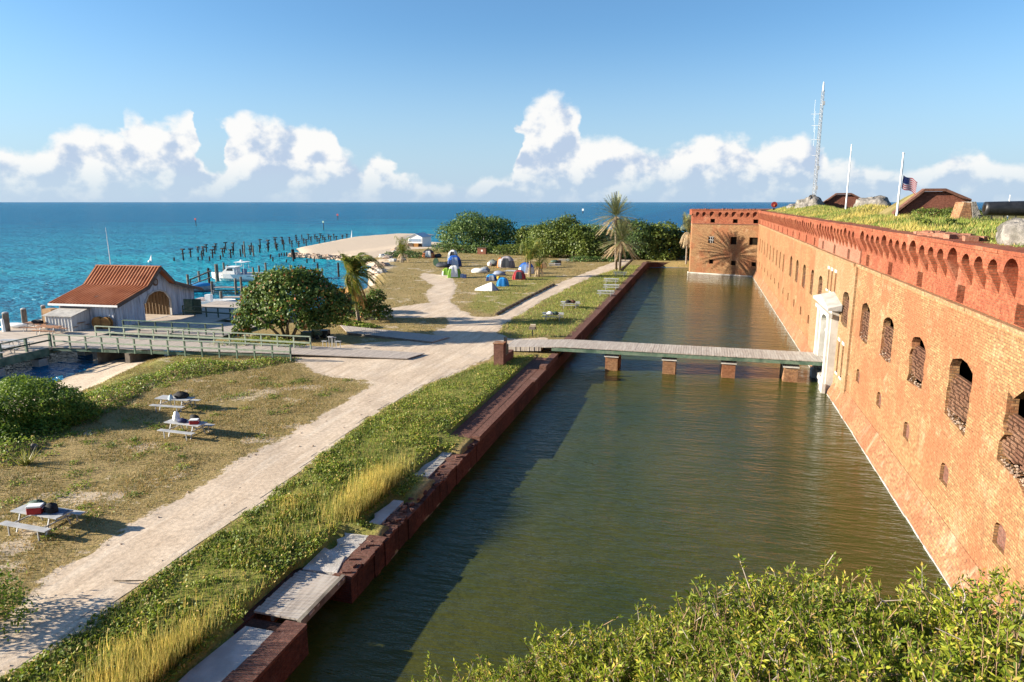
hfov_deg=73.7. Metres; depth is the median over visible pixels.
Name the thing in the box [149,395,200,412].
picnic table
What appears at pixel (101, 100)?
sky
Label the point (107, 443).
field weeds
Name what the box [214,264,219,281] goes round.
mooring pile
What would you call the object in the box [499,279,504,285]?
door
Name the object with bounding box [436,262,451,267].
dark gear
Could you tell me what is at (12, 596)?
dark shrub
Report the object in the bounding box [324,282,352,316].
sea grape bush
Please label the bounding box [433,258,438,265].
round shelter
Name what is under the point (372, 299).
sea grape bush
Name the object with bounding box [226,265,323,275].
finger pier
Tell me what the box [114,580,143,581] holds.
driftwood stick
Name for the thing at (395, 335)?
ramp walk
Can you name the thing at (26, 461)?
agave plant
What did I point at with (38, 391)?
windswept shrub
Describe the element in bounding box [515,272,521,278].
door
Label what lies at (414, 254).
beach shrub
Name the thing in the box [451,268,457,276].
door
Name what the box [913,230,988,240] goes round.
brick heap
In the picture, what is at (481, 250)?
notice box
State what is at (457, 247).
beach shrub
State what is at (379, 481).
tall grass
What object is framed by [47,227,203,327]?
boathouse
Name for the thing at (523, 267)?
door
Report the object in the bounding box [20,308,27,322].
mooring post
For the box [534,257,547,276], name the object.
young palm
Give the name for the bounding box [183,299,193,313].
screen panel
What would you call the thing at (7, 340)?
picnic table
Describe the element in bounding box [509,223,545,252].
beach tree
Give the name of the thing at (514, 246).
beach shrub
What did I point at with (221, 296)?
finger pier
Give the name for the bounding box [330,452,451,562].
concrete ledge
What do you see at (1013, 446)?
window
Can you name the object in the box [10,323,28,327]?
kayak
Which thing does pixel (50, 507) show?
backpack
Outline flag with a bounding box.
[902,175,916,193]
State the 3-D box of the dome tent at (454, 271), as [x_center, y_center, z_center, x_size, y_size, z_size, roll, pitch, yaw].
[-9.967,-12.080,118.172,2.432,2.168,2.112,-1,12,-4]
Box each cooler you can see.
[25,503,43,514]
[189,418,199,424]
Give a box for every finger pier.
[210,278,245,294]
[219,286,284,302]
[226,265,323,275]
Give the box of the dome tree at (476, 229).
[432,210,520,252]
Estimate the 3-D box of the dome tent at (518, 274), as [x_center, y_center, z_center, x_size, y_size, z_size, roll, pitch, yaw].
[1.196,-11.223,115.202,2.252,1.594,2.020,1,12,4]
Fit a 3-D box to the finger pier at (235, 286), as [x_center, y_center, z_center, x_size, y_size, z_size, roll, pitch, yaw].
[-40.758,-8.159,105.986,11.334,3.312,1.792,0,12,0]
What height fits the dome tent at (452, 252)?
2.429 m
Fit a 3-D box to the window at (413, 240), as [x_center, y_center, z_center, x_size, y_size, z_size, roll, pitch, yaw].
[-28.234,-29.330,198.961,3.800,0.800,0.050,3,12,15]
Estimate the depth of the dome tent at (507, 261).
134.97 m
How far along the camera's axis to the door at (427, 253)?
159.14 m
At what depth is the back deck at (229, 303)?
86.23 m
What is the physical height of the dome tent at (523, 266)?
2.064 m
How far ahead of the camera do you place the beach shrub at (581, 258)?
149.28 m
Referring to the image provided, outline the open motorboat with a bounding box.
[196,290,236,303]
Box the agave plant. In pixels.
[5,446,38,465]
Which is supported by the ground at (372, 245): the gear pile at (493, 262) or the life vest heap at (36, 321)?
the gear pile at (493, 262)
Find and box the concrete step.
[303,548,344,574]
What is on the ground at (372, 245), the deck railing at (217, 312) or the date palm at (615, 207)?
the date palm at (615, 207)
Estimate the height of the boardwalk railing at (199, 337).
1.365 m
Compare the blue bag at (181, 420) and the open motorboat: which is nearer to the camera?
the blue bag at (181, 420)
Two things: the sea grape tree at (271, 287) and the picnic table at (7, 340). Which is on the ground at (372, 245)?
the sea grape tree at (271, 287)
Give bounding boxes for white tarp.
[471,268,486,272]
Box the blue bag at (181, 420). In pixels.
[177,418,186,422]
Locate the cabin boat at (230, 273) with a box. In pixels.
[212,260,261,280]
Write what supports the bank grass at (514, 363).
on the ground at (372, 245)
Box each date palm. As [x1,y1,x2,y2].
[591,191,639,269]
[596,217,649,270]
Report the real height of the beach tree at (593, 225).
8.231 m
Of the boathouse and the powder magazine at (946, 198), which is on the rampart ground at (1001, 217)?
the powder magazine at (946, 198)
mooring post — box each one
[0,312,10,331]
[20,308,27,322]
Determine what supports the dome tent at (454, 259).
on the ground at (372, 245)
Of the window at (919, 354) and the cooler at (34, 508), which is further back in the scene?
the window at (919, 354)
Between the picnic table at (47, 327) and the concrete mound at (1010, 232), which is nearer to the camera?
the concrete mound at (1010, 232)
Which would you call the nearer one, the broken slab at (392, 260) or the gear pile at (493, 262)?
the gear pile at (493, 262)
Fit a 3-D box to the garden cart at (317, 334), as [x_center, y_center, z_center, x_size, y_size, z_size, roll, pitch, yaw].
[-18.951,-0.718,65.340,1.693,0.912,0.920,3,12,15]
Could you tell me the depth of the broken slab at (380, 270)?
126.83 m
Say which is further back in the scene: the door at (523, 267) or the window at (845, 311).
the door at (523, 267)
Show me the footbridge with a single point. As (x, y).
(789, 362)
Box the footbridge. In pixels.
[509,339,822,381]
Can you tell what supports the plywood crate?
on the dock platform at (36, 353)
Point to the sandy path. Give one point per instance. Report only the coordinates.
(84, 586)
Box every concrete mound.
[794,194,824,207]
[853,195,890,207]
[996,217,1023,245]
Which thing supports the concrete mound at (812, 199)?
on the rampart ground at (1001, 217)
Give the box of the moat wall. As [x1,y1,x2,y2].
[221,262,670,681]
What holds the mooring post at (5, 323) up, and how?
in the sea
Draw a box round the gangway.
[189,270,211,284]
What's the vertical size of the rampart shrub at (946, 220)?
0.787 m
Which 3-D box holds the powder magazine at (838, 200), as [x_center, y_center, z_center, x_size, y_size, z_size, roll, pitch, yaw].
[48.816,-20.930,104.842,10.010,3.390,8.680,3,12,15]
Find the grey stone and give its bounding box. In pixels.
[30,443,37,449]
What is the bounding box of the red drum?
[771,202,776,209]
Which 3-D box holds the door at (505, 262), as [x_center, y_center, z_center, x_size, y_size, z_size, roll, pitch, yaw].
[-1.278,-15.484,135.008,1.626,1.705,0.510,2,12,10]
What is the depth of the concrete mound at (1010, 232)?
25.27 m
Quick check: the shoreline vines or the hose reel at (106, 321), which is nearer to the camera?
the shoreline vines
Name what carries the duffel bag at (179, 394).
on the picnic table at (181, 406)
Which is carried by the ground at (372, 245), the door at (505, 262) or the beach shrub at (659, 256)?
the beach shrub at (659, 256)
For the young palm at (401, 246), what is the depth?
146.95 m
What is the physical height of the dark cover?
0.334 m
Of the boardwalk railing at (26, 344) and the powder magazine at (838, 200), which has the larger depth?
the powder magazine at (838, 200)
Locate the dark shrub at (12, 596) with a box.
[0,562,40,640]
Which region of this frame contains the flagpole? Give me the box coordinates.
[895,152,904,216]
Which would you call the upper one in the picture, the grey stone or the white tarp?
the white tarp
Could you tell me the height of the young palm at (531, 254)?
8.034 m
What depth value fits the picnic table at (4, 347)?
56.58 m
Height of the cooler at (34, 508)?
0.356 m
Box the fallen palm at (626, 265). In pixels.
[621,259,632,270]
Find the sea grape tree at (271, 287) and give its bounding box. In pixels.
[230,264,357,339]
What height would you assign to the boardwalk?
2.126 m
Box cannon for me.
[982,201,1023,215]
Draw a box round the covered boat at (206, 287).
[191,282,214,291]
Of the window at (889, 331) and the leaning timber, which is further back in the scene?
the leaning timber
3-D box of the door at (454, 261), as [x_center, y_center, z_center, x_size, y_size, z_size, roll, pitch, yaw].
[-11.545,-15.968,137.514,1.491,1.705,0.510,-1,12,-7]
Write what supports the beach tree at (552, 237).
on the ground at (372, 245)
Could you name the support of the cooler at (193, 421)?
on the picnic table at (203, 424)
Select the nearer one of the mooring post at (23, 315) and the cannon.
the cannon
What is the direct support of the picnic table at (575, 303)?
on the ground at (372, 245)
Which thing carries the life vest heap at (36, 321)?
on the picnic table at (34, 324)
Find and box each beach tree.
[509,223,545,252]
[525,213,584,257]
[562,223,609,259]
[581,224,607,252]
[588,225,618,255]
[608,218,670,259]
[640,219,683,258]
[666,226,690,258]
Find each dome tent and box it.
[422,249,434,257]
[441,268,448,275]
[447,250,457,260]
[447,255,461,266]
[447,265,460,277]
[486,274,496,280]
[496,277,508,285]
[497,257,501,267]
[500,256,514,267]
[512,270,525,279]
[518,262,534,273]
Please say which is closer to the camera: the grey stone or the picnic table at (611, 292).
the grey stone
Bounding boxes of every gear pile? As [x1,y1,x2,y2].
[489,259,496,265]
[493,270,505,274]
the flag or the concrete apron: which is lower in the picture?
the concrete apron
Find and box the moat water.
[276,268,952,681]
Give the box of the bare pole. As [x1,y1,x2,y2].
[845,144,851,208]
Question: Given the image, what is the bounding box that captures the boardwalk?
[52,335,424,363]
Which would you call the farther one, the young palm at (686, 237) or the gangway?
the young palm at (686, 237)
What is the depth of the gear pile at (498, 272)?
121.03 m
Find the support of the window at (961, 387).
in the brick fort
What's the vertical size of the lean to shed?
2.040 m
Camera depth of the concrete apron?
19.85 m
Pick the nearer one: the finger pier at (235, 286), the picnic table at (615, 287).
the picnic table at (615, 287)
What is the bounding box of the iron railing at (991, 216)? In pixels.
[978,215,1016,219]
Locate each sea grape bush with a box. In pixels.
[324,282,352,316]
[343,289,393,319]
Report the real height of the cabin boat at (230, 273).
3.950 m
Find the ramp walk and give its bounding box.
[340,325,448,342]
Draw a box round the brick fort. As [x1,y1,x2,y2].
[687,208,1023,625]
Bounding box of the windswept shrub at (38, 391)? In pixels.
[0,372,102,442]
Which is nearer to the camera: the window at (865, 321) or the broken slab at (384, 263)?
the window at (865, 321)
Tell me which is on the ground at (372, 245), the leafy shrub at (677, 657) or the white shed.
the white shed
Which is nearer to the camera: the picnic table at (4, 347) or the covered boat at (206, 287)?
the picnic table at (4, 347)
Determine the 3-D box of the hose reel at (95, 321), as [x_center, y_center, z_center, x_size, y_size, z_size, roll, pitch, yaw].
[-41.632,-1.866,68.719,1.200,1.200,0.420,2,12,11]
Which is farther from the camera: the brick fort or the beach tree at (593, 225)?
the beach tree at (593, 225)
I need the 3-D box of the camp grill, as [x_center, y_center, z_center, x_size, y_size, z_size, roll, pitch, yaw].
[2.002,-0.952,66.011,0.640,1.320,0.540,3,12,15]
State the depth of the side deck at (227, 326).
67.47 m
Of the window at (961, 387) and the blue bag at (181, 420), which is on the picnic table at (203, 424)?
the blue bag at (181, 420)
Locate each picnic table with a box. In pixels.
[0,339,33,349]
[0,346,18,353]
[0,504,85,540]
[21,322,47,331]
[31,325,67,334]
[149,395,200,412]
[157,419,214,440]
[542,312,563,320]
[561,301,580,308]
[597,290,614,296]
[603,284,619,289]
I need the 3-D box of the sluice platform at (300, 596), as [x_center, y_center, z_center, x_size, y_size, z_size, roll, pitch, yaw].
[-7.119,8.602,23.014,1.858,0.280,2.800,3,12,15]
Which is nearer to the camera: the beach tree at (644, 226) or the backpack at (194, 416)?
the backpack at (194, 416)
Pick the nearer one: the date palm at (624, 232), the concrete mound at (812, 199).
the concrete mound at (812, 199)
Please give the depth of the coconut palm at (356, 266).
72.19 m
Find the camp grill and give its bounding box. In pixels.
[529,324,535,336]
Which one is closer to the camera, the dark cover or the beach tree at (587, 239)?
the dark cover
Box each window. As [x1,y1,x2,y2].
[409,239,420,241]
[842,296,848,324]
[860,307,869,341]
[879,320,893,361]
[909,340,925,386]
[947,360,972,431]
[1001,399,1023,486]
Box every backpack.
[44,502,58,513]
[190,414,200,420]
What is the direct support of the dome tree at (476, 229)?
on the ground at (372, 245)
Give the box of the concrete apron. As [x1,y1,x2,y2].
[178,626,272,681]
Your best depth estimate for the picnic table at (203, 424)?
37.90 m
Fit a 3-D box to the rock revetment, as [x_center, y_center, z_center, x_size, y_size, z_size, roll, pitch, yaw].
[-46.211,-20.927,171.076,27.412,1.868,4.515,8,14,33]
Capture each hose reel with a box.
[91,316,101,328]
[100,317,112,328]
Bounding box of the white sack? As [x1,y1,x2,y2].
[172,411,179,420]
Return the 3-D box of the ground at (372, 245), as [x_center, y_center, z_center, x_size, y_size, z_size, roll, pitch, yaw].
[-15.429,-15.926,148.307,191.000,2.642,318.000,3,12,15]
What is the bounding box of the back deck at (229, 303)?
[206,301,266,320]
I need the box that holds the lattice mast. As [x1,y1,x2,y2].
[812,82,824,194]
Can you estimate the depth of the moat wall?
29.41 m
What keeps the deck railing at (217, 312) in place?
on the back deck at (229, 303)
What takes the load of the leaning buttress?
on the rampart ground at (1001, 217)
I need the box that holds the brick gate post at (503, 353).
[493,337,513,365]
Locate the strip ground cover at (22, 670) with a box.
[0,353,547,681]
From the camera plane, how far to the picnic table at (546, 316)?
75.15 m
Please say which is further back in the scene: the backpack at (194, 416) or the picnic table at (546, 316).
the picnic table at (546, 316)
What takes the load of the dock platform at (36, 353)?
in the sea
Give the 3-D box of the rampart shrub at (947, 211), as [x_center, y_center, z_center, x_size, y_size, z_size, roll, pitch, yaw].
[29.631,-8.631,46.441,5.037,1.073,3.155,10,15,41]
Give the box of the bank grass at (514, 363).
[0,265,638,681]
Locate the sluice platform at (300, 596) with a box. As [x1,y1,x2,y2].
[254,570,345,622]
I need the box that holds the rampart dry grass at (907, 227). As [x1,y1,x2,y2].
[768,203,1002,232]
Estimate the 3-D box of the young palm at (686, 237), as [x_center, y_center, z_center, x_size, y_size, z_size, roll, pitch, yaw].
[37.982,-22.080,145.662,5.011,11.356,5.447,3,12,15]
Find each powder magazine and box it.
[823,193,859,208]
[878,188,971,215]
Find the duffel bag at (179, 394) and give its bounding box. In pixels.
[173,391,189,397]
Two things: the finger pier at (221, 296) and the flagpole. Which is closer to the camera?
the flagpole
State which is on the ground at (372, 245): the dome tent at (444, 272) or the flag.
the dome tent at (444, 272)
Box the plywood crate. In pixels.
[42,308,56,327]
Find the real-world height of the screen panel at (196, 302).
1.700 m
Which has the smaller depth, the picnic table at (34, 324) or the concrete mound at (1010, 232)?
the concrete mound at (1010, 232)
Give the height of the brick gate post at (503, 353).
2.450 m
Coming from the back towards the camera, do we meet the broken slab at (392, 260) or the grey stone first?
the broken slab at (392, 260)
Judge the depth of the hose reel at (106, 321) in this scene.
68.35 m
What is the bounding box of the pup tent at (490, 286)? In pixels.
[475,282,498,290]
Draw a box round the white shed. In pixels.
[408,232,431,246]
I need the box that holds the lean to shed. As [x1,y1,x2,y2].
[42,307,90,331]
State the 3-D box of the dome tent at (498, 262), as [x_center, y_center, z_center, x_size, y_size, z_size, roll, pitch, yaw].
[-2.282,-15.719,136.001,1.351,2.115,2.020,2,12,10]
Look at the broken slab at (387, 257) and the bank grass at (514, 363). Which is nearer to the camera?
the bank grass at (514, 363)
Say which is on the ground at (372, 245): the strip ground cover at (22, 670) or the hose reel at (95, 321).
the strip ground cover at (22, 670)
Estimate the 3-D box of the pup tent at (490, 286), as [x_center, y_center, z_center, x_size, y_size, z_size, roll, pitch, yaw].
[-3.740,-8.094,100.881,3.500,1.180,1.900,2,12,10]
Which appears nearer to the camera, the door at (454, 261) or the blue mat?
the blue mat
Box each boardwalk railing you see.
[0,333,51,357]
[52,334,291,360]
[94,326,311,348]
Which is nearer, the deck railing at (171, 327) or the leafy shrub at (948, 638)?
the leafy shrub at (948, 638)
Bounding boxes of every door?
[425,251,430,256]
[451,257,457,265]
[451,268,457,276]
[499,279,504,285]
[501,258,508,266]
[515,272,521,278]
[521,264,527,272]
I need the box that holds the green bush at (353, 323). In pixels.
[332,316,379,327]
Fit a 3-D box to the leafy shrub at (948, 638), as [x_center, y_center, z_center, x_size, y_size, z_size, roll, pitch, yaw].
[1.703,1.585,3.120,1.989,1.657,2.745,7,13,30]
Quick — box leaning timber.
[291,249,295,258]
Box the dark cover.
[26,499,46,505]
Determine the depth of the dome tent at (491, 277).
112.94 m
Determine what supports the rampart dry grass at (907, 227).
on the rampart ground at (1001, 217)
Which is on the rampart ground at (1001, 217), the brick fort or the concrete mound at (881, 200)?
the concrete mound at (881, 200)
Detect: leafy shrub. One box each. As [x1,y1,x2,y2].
[408,553,825,681]
[690,552,1023,681]
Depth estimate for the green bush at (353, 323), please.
71.49 m
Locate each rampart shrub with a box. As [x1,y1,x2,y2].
[910,206,989,217]
[912,217,957,226]
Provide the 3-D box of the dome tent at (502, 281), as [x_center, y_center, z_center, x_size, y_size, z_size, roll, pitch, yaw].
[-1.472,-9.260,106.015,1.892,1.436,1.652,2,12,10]
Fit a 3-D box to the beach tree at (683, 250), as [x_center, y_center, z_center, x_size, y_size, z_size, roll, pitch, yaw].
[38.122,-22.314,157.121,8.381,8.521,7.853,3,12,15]
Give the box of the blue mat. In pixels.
[52,509,69,514]
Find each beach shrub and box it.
[384,250,426,257]
[427,242,504,253]
[492,242,525,254]
[565,255,618,261]
[622,250,677,260]
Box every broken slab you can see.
[375,269,386,273]
[376,262,388,266]
[382,255,392,258]
[388,258,397,261]
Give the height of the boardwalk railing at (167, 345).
1.365 m
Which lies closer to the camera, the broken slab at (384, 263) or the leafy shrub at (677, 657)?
the leafy shrub at (677, 657)
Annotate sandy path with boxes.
[0,258,629,671]
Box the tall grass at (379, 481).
[50,441,426,681]
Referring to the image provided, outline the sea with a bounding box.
[0,202,983,398]
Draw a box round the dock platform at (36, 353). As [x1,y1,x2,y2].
[0,304,239,376]
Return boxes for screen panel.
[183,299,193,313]
[192,299,201,313]
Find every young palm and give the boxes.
[394,236,411,262]
[519,238,544,276]
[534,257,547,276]
[680,212,691,263]
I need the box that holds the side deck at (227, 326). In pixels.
[166,321,260,338]
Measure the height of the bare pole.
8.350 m
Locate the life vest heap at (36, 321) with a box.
[31,319,43,322]
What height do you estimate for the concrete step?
0.360 m
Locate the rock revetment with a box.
[287,252,351,259]
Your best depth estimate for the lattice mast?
111.53 m
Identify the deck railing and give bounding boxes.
[122,320,223,335]
[182,305,255,321]
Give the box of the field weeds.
[0,367,351,541]
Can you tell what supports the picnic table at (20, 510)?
on the ground at (372, 245)
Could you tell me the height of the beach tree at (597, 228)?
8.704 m
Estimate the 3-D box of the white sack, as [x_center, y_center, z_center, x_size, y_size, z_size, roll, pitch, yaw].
[-18.820,4.193,38.312,0.437,0.551,0.358,3,12,15]
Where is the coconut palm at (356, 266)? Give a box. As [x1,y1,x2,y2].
[338,251,386,320]
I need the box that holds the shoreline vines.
[0,335,304,465]
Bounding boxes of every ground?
[0,233,688,681]
[774,206,1023,246]
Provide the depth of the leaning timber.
170.33 m
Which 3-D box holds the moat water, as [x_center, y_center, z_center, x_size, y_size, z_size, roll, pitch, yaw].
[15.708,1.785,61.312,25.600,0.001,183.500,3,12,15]
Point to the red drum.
(773, 204)
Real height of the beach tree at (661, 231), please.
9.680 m
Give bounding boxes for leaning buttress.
[950,202,980,219]
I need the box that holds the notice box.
[477,247,486,253]
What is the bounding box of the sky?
[0,0,1023,201]

